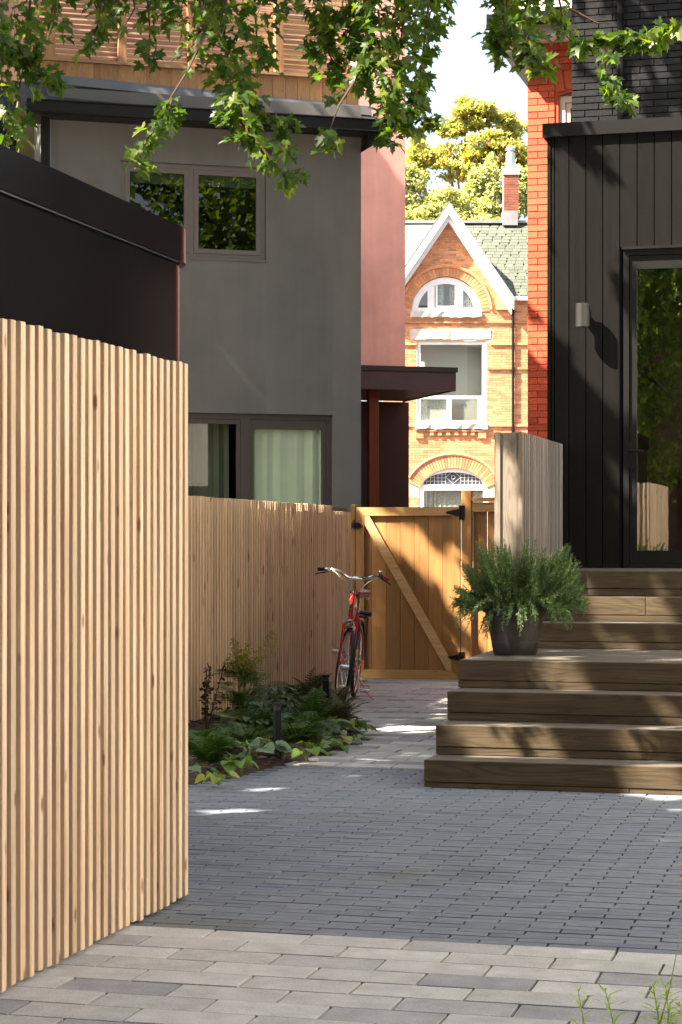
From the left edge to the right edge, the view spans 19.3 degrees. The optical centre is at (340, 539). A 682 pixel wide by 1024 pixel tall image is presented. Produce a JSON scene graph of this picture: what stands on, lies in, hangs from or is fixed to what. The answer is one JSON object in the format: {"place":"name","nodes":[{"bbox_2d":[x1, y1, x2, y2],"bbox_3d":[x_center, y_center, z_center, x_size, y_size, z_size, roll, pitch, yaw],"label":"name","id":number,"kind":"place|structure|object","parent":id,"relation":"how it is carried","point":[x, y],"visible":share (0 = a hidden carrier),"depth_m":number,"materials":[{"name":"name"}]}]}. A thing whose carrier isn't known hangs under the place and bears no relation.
{"place":"outdoors","nodes":[
{"label":"outdoors","id":0,"kind":"place"},
{"bbox_2d":[306,715,364,735],"bbox_3d":[-0.071,1.349,14.307,0.506,0.175,0.439,0,0,-21],"label":"brunnera","id":1,"kind":"object","parent":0,"point":[343,725],"visible":0.65,"depth_m":14.25,"materials":[{"name":"green plant"}]},
{"bbox_2d":[0,925,681,1023],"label":"courtyard paving","id":2,"kind":"structure","parent":0,"point":[130,974],"depth_m":6.55,"materials":[{"name":"stone"}]},
{"bbox_2d":[0,318,187,992],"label":"slatted fence","id":3,"kind":"object","parent":2,"relation":"on","point":[93,640],"visible":1,"depth_m":7.07,"materials":[{"name":"beige wood"}]},
{"bbox_2d":[566,986,603,1023],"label":"weed","id":4,"kind":"object","parent":2,"relation":"on","point":[580,1007],"visible":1,"depth_m":5.75,"materials":[{"name":"green plant"}]},
{"bbox_2d":[593,983,635,1023],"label":"weed","id":5,"kind":"object","parent":2,"relation":"on","point":[608,999],"visible":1,"depth_m":5.75,"materials":[{"name":"green plant"}]},
{"bbox_2d":[639,978,677,1023],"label":"weed","id":6,"kind":"object","parent":2,"relation":"on","point":[657,1007],"visible":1,"depth_m":5.75,"materials":[{"name":"green plant"}]},
{"bbox_2d":[649,978,681,1023],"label":"weed","id":7,"kind":"object","parent":2,"relation":"on","point":[668,1007],"visible":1,"depth_m":5.75,"materials":[{"name":"green plant"}]},
{"bbox_2d":[659,927,681,1023],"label":"weed","id":8,"kind":"object","parent":2,"relation":"on","point":[670,981],"visible":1,"depth_m":5.75,"materials":[{"name":"green plant"}]},
{"bbox_2d":[671,1000,681,1023],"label":"weed","id":9,"kind":"object","parent":2,"relation":"on","point":[677,1009],"visible":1,"depth_m":5.75,"materials":[{"name":"green plant"}]},
{"bbox_2d":[285,680,459,768],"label":"path paving","id":10,"kind":"structure","parent":0,"point":[404,718],"depth_m":15.63,"materials":[{"name":"stone"}]},
{"bbox_2d":[316,567,390,701],"bbox_3d":[0.193,0.852,17.967,0.603,1.226,1.646,0,0,18],"label":"bicycle","id":11,"kind":"object","parent":10,"relation":"on","point":[355,629],"visible":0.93,"depth_m":17.76,"materials":[{"name":"red metal"}]},
{"bbox_2d":[130,765,681,954],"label":"slate paving","id":12,"kind":"structure","parent":0,"point":[390,853],"depth_m":9.00,"materials":[{"name":"slate"}]},
{"bbox_2d":[0,144,185,360],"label":"black shed","id":13,"kind":"structure","parent":12,"relation":"on","point":[80,259],"depth_m":8.47,"materials":[{"name":"metal"}]},
{"bbox_2d":[424,568,681,794],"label":"wooden steps","id":14,"kind":"structure","parent":12,"relation":"on","point":[590,700],"depth_m":12.23,"materials":[{"name":"brown wood"}]},
{"bbox_2d":[484,608,544,655],"bbox_3d":[1.159,0.607,13.328,0.414,0.310,0.414,0,0,0],"label":"plant pot","id":15,"kind":"object","parent":14,"relation":"on","point":[510,640],"visible":0.82,"depth_m":13.19,"materials":[{"name":"black plastic"}]},
{"bbox_2d":[448,536,590,640],"bbox_3d":[1.192,0.322,13.306,0.977,0.701,0.782,0,0,0],"label":"rosemary","id":16,"kind":"object","parent":15,"relation":"in","point":[548,586],"visible":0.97,"depth_m":13.21,"materials":[{"name":"green plant"}]},
{"bbox_2d":[494,432,562,581],"bbox_3d":[1.455,0.335,15.445,0.230,2.231,1.900,0,0,15],"label":"privacy screen","id":17,"kind":"object","parent":14,"relation":"on","point":[528,486],"visible":0.52,"depth_m":14.66,"materials":[{"name":"grey wood"}]},
{"bbox_2d":[361,0,527,401],"label":"sky","id":18,"kind":"structure","parent":0,"point":[462,67],"materials":[{"name":"white"}]},
{"bbox_2d":[678,862,681,882],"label":"pink flower","id":19,"kind":"object","parent":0,"point":[680,864],"visible":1,"depth_m":7.89,"materials":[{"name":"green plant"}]},
{"bbox_3d":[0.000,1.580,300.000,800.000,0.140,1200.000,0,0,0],"label":"ground","id":20,"kind":"structure","parent":0,"visible":0},
{"bbox_2d":[0,82,14,149],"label":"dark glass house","id":21,"kind":"structure","parent":20,"relation":"on","point":[2,130],"depth_m":23.09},
{"bbox_2d":[14,99,33,158],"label":"olive house","id":22,"kind":"structure","parent":20,"relation":"on","point":[28,150],"depth_m":22.86,"materials":[{"name":"paint"}]},
{"bbox_2d":[0,0,408,506],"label":"pink house","id":23,"kind":"structure","parent":20,"relation":"on","point":[383,256],"depth_m":26.95,"materials":[{"name":"paint"}]},
{"bbox_2d":[361,365,457,506],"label":"porch roof","id":24,"kind":"structure","parent":23,"relation":"attached to","point":[394,383],"depth_m":24.91,"materials":[{"name":"red metal"}]},
{"bbox_2d":[12,73,398,595],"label":"grey house","id":25,"kind":"structure","parent":20,"relation":"on","point":[270,316],"depth_m":22.45,"materials":[{"name":"paint"}]},
{"bbox_2d":[120,161,267,261],"bbox_3d":[-1.640,-3.629,22.217,1.682,1.053,0.124,0,0,-16],"label":"window","id":26,"kind":"structure","parent":25,"relation":"in","point":[191,177],"depth_m":22.22,"materials":[{"name":"grey metal"}]},
{"bbox_2d":[25,0,366,104],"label":"roof deck screen","id":27,"kind":"object","parent":25,"relation":"on","point":[295,84],"visible":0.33,"depth_m":22.64,"materials":[{"name":"brown wood"}]},
{"bbox_2d":[188,413,330,504],"bbox_3d":[-1.087,-0.801,22.526,1.956,1.211,0.289,0,0,-16],"label":"window","id":28,"kind":"structure","parent":25,"relation":"in","point":[279,458],"depth_m":22.55,"materials":[{"name":"clear glass"}]},
{"bbox_2d":[188,707,362,784],"bbox_3d":[-0.853,1.414,13.752,1.620,0.112,7.600,0,0,15],"label":"planting bed","id":29,"kind":"object","parent":20,"relation":"on","point":[192,762],"visible":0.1,"depth_m":12.97,"materials":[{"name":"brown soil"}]},
{"bbox_2d":[188,763,219,773],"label":"hosta","id":30,"kind":"object","parent":29,"relation":"on","point":[195,767],"visible":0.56,"depth_m":12.14,"materials":[{"name":"green plant"}]},
{"bbox_2d":[188,727,222,744],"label":"fern","id":31,"kind":"object","parent":29,"relation":"on","point":[203,733],"visible":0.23,"depth_m":13.12,"materials":[{"name":"green plant"}]},
{"bbox_2d":[199,663,226,729],"bbox_3d":[-0.935,1.139,14.339,0.217,0.552,0.177,0,0,-40],"label":"withered plant","id":32,"kind":"object","parent":29,"relation":"on","point":[209,689],"visible":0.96,"depth_m":14.33,"materials":[{"name":"brown plant"}]},
{"bbox_2d":[195,770,239,785],"bbox_3d":[-0.715,1.393,11.686,0.214,0.086,0.248,0,0,14],"label":"wild ginger","id":33,"kind":"object","parent":29,"relation":"on","point":[215,777],"visible":1,"depth_m":11.69,"materials":[{"name":"green plant"}]},
{"bbox_2d":[188,727,248,762],"bbox_3d":[-0.819,1.296,12.468,0.506,0.240,0.427,0,0,6],"label":"fern","id":34,"kind":"object","parent":29,"relation":"on","point":[211,749],"visible":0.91,"depth_m":12.41,"materials":[{"name":"green plant"}]},
{"bbox_2d":[221,752,237,774],"bbox_3d":[-0.679,1.363,12.213,0.106,0.146,0.276,0,0,-2],"label":"wild ginger","id":35,"kind":"object","parent":29,"relation":"on","point":[229,766],"visible":0.94,"depth_m":12.13,"materials":[{"name":"green plant"}]},
{"bbox_2d":[224,755,258,775],"bbox_3d":[-0.612,1.373,12.133,0.216,0.124,0.137,0,0,-27],"label":"wild ginger","id":36,"kind":"object","parent":29,"relation":"on","point":[247,761],"visible":1,"depth_m":12.15,"materials":[{"name":"green plant"}]},
{"bbox_2d":[211,721,272,747],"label":"fern","id":37,"kind":"object","parent":29,"relation":"on","point":[241,734],"visible":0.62,"depth_m":13.30,"materials":[{"name":"green plant"}]},
{"bbox_2d":[210,631,278,715],"bbox_3d":[-0.733,1.040,14.770,0.482,0.752,0.478,0,0,15],"label":"astilbe","id":38,"kind":"object","parent":29,"relation":"on","point":[239,698],"visible":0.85,"depth_m":14.73,"materials":[{"name":"green plant"}]},
{"bbox_2d":[210,701,297,728],"bbox_3d":[-0.614,1.290,14.398,0.651,0.294,0.674,0,0,22],"label":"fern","id":39,"kind":"object","parent":29,"relation":"on","point":[250,711],"visible":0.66,"depth_m":14.29,"materials":[{"name":"green plant"}]},
{"bbox_2d":[230,712,283,732],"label":"fern","id":40,"kind":"object","parent":29,"relation":"on","point":[264,715],"visible":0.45,"depth_m":14.21,"materials":[{"name":"green plant"}]},
{"bbox_2d":[227,737,292,758],"bbox_3d":[-0.558,1.348,12.829,0.509,0.176,0.508,0,0,7],"label":"brunnera","id":41,"kind":"object","parent":29,"relation":"on","point":[279,745],"visible":0.73,"depth_m":12.78,"materials":[{"name":"green plant"}]},
{"bbox_2d":[188,496,349,721],"bbox_3d":[-0.777,0.562,17.094,0.187,1.802,7.498,0,0,13],"label":"slatted fence","id":42,"kind":"object","parent":29,"relation":"on","point":[254,578],"visible":0.56,"depth_m":17.31,"materials":[{"name":"brown wood"}]},
{"bbox_2d":[234,687,305,712],"bbox_3d":[-0.494,1.269,15.266,0.631,0.334,0.701,0,0,32],"label":"fern","id":43,"kind":"object","parent":29,"relation":"on","point":[281,696],"visible":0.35,"depth_m":15.18,"materials":[{"name":"green plant"}]},
{"bbox_2d":[272,702,281,758],"bbox_3d":[-0.415,1.254,13.024,0.062,0.391,0.062,0,0,0],"label":"bollard light","id":44,"kind":"object","parent":29,"relation":"on","point":[277,722],"visible":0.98,"depth_m":13.00,"materials":[{"name":"black metal"}]},
{"bbox_2d":[253,681,304,698],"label":"fern","id":45,"kind":"object","parent":29,"relation":"on","point":[279,687],"visible":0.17,"depth_m":16.59,"materials":[{"name":"green plant"}]},
{"bbox_2d":[245,682,326,714],"bbox_3d":[-0.450,1.277,15.719,0.698,0.319,0.640,0,0,-31],"label":"fern","id":46,"kind":"object","parent":29,"relation":"on","point":[301,698],"visible":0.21,"depth_m":15.69,"materials":[{"name":"green plant"}]},
{"bbox_2d":[262,717,328,742],"bbox_3d":[-0.286,1.310,13.778,0.438,0.214,0.476,0,0,27],"label":"fern","id":47,"kind":"object","parent":29,"relation":"on","point":[297,732],"visible":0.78,"depth_m":13.73,"materials":[{"name":"green plant"}]},
{"bbox_2d":[281,682,313,696],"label":"fern","id":48,"kind":"object","parent":29,"relation":"on","point":[297,687],"visible":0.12,"depth_m":16.65,"materials":[{"name":"green plant"}]},
{"bbox_2d":[281,741,329,760],"bbox_3d":[-0.220,1.372,13.012,0.300,0.128,0.302,0,0,29],"label":"wild ginger","id":49,"kind":"object","parent":29,"relation":"on","point":[315,750],"visible":0.94,"depth_m":12.97,"materials":[{"name":"green plant"}]},
{"bbox_2d":[281,711,335,730],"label":"fern","id":50,"kind":"object","parent":29,"relation":"on","point":[299,720],"visible":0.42,"depth_m":14.30,"materials":[{"name":"green plant"}]},
{"bbox_2d":[291,666,332,693],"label":"fern","id":51,"kind":"object","parent":29,"relation":"on","point":[317,681],"visible":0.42,"depth_m":16.32,"materials":[{"name":"green plant"}]},
{"bbox_2d":[282,692,343,714],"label":"ground cover","id":52,"kind":"object","parent":29,"relation":"on","point":[299,693],"visible":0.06,"depth_m":15.65,"materials":[{"name":"green plant"}]},
{"bbox_2d":[285,687,344,720],"bbox_3d":[-0.183,1.246,14.779,0.472,0.341,0.324,0,0,-8],"label":"fern","id":53,"kind":"object","parent":29,"relation":"on","point":[311,703],"visible":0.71,"depth_m":14.73,"materials":[{"name":"green plant"}]},
{"bbox_2d":[322,674,329,699],"bbox_3d":[-0.120,1.254,15.743,0.062,0.391,0.062,0,0,0],"label":"bollard light","id":54,"kind":"object","parent":29,"relation":"on","point":[325,683],"visible":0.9,"depth_m":15.72,"materials":[{"name":"black metal"}]},
{"bbox_2d":[305,739,348,753],"bbox_3d":[-0.079,1.389,13.506,0.334,0.095,0.312,0,0,41],"label":"wild ginger","id":55,"kind":"object","parent":29,"relation":"on","point":[326,744],"visible":0.91,"depth_m":13.46,"materials":[{"name":"green plant"}]},
{"bbox_2d":[306,684,359,717],"bbox_3d":[-0.058,1.276,15.707,0.415,0.280,0.441,0,0,-21],"label":"fern","id":56,"kind":"object","parent":29,"relation":"on","point":[343,692],"visible":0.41,"depth_m":15.68,"materials":[{"name":"green plant"}]},
{"bbox_2d":[308,730,365,747],"bbox_3d":[-0.049,1.374,13.816,0.419,0.124,0.488,0,0,17],"label":"wild ginger","id":57,"kind":"object","parent":29,"relation":"on","point":[348,739],"visible":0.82,"depth_m":13.73,"materials":[{"name":"green plant"}]},
{"bbox_2d":[318,693,369,720],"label":"fern","id":58,"kind":"object","parent":29,"relation":"on","point":[339,710],"visible":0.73,"depth_m":15.03,"materials":[{"name":"green plant"}]},
{"bbox_2d":[323,716,377,732],"bbox_3d":[0.029,1.361,14.647,0.436,0.150,0.402,0,0,-41],"label":"wild ginger","id":59,"kind":"object","parent":29,"relation":"on","point":[363,724],"visible":0.48,"depth_m":14.62,"materials":[{"name":"green plant"}]},
{"bbox_2d":[0,0,681,200],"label":"maple tree","id":60,"kind":"object","parent":20,"relation":"on","point":[241,101],"visible":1,"depth_m":10.99,"materials":[{"name":"green plant"}]},
{"bbox_2d":[345,678,458,684],"bbox_3d":[1.301,1.473,20.737,2.450,0.054,0.591,0,0,15],"label":"gate threshold","id":61,"kind":"object","parent":20,"relation":"on","point":[395,679],"visible":0.07,"depth_m":20.74,"materials":[{"name":"concrete"}]},
{"bbox_2d":[351,504,356,677],"bbox_3d":[0.137,0.539,20.985,0.050,1.822,0.090,0,0,15],"label":"gate post","id":62,"kind":"object","parent":61,"relation":"on","point":[353,542],"visible":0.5,"depth_m":20.94,"materials":[{"name":"brown wood"}]},
{"bbox_2d":[461,490,472,657],"bbox_3d":[1.302,0.469,20.675,0.105,1.962,0.090,0,0,15],"label":"gate post","id":63,"kind":"object","parent":61,"relation":"on","point":[467,558],"visible":0.5,"depth_m":20.63,"materials":[{"name":"brown wood"}]},
{"bbox_2d":[351,505,464,679],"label":"wooden gate","id":64,"kind":"structure","parent":63,"relation":"attached to","point":[413,554],"depth_m":20.82,"materials":[{"name":"brown wood"}]},
{"bbox_2d":[472,497,493,655],"bbox_3d":[1.575,0.482,20.603,0.449,1.835,0.110,0,0,15],"label":"panel fence","id":65,"kind":"object","parent":63,"relation":"attached to","point":[483,519],"visible":0.25,"depth_m":20.64,"materials":[{"name":"brown wood"}]},
{"bbox_2d":[382,145,527,506],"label":"gabled brick house","id":66,"kind":"structure","parent":20,"relation":"on","point":[466,297],"depth_m":52.00,"materials":[{"name":"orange brick"}]},
{"bbox_2d":[412,277,479,310],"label":"attic window","id":67,"kind":"structure","parent":66,"relation":"in","point":[460,300],"depth_m":52.02,"materials":[{"name":"white paint"}]},
{"bbox_2d":[417,341,485,423],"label":"sash window","id":68,"kind":"structure","parent":66,"relation":"in","point":[432,409],"depth_m":52.03,"materials":[{"name":"white paint"}]},
{"bbox_2d":[419,468,487,506],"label":"arched window","id":69,"kind":"structure","parent":66,"relation":"in","point":[444,479],"depth_m":52.07,"materials":[{"name":"white paint"}]},
{"bbox_2d":[405,94,527,211],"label":"autumn tree","id":70,"kind":"object","parent":20,"relation":"on","point":[508,125],"visible":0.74,"depth_m":63.62,"materials":[{"name":"yellow plant"}]},
{"bbox_2d":[405,151,527,219],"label":"shade tree","id":71,"kind":"object","parent":20,"relation":"on","point":[482,191],"visible":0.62,"depth_m":59.69,"materials":[{"name":"yellow plant"}]},
{"bbox_2d":[486,0,571,438],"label":"red brick house","id":72,"kind":"structure","parent":20,"relation":"on","point":[549,101],"depth_m":21.84,"materials":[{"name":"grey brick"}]},
{"bbox_2d":[559,96,571,122],"bbox_3d":[2.765,-4.578,21.748,0.796,0.507,0.055,0,0,15],"label":"window","id":73,"kind":"structure","parent":72,"relation":"in","point":[565,102],"depth_m":21.81,"materials":[{"name":"glass"}]},
{"bbox_2d":[542,116,681,567],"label":"black house","id":74,"kind":"structure","parent":20,"relation":"on","point":[614,260],"depth_m":16.30,"materials":[{"name":"paint"}]},
{"bbox_2d":[576,303,589,327],"bbox_3d":[1.963,-1.813,16.215,0.116,0.190,0.186,0,0,15],"label":"wall lamp","id":75,"kind":"object","parent":74,"relation":"attached to","point":[582,315],"visible":1,"depth_m":16.13,"materials":[{"name":"grey metal"}]},
{"bbox_2d":[572,0,681,121],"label":"dark brick house","id":76,"kind":"structure","parent":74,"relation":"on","point":[654,83],"depth_m":19.00,"materials":[{"name":"black brick"}]},
{"bbox_2d":[629,254,681,562],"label":"door","id":77,"kind":"structure","parent":74,"relation":"in","point":[652,261],"depth_m":16.23,"materials":[{"name":"black metal"}]}
]}

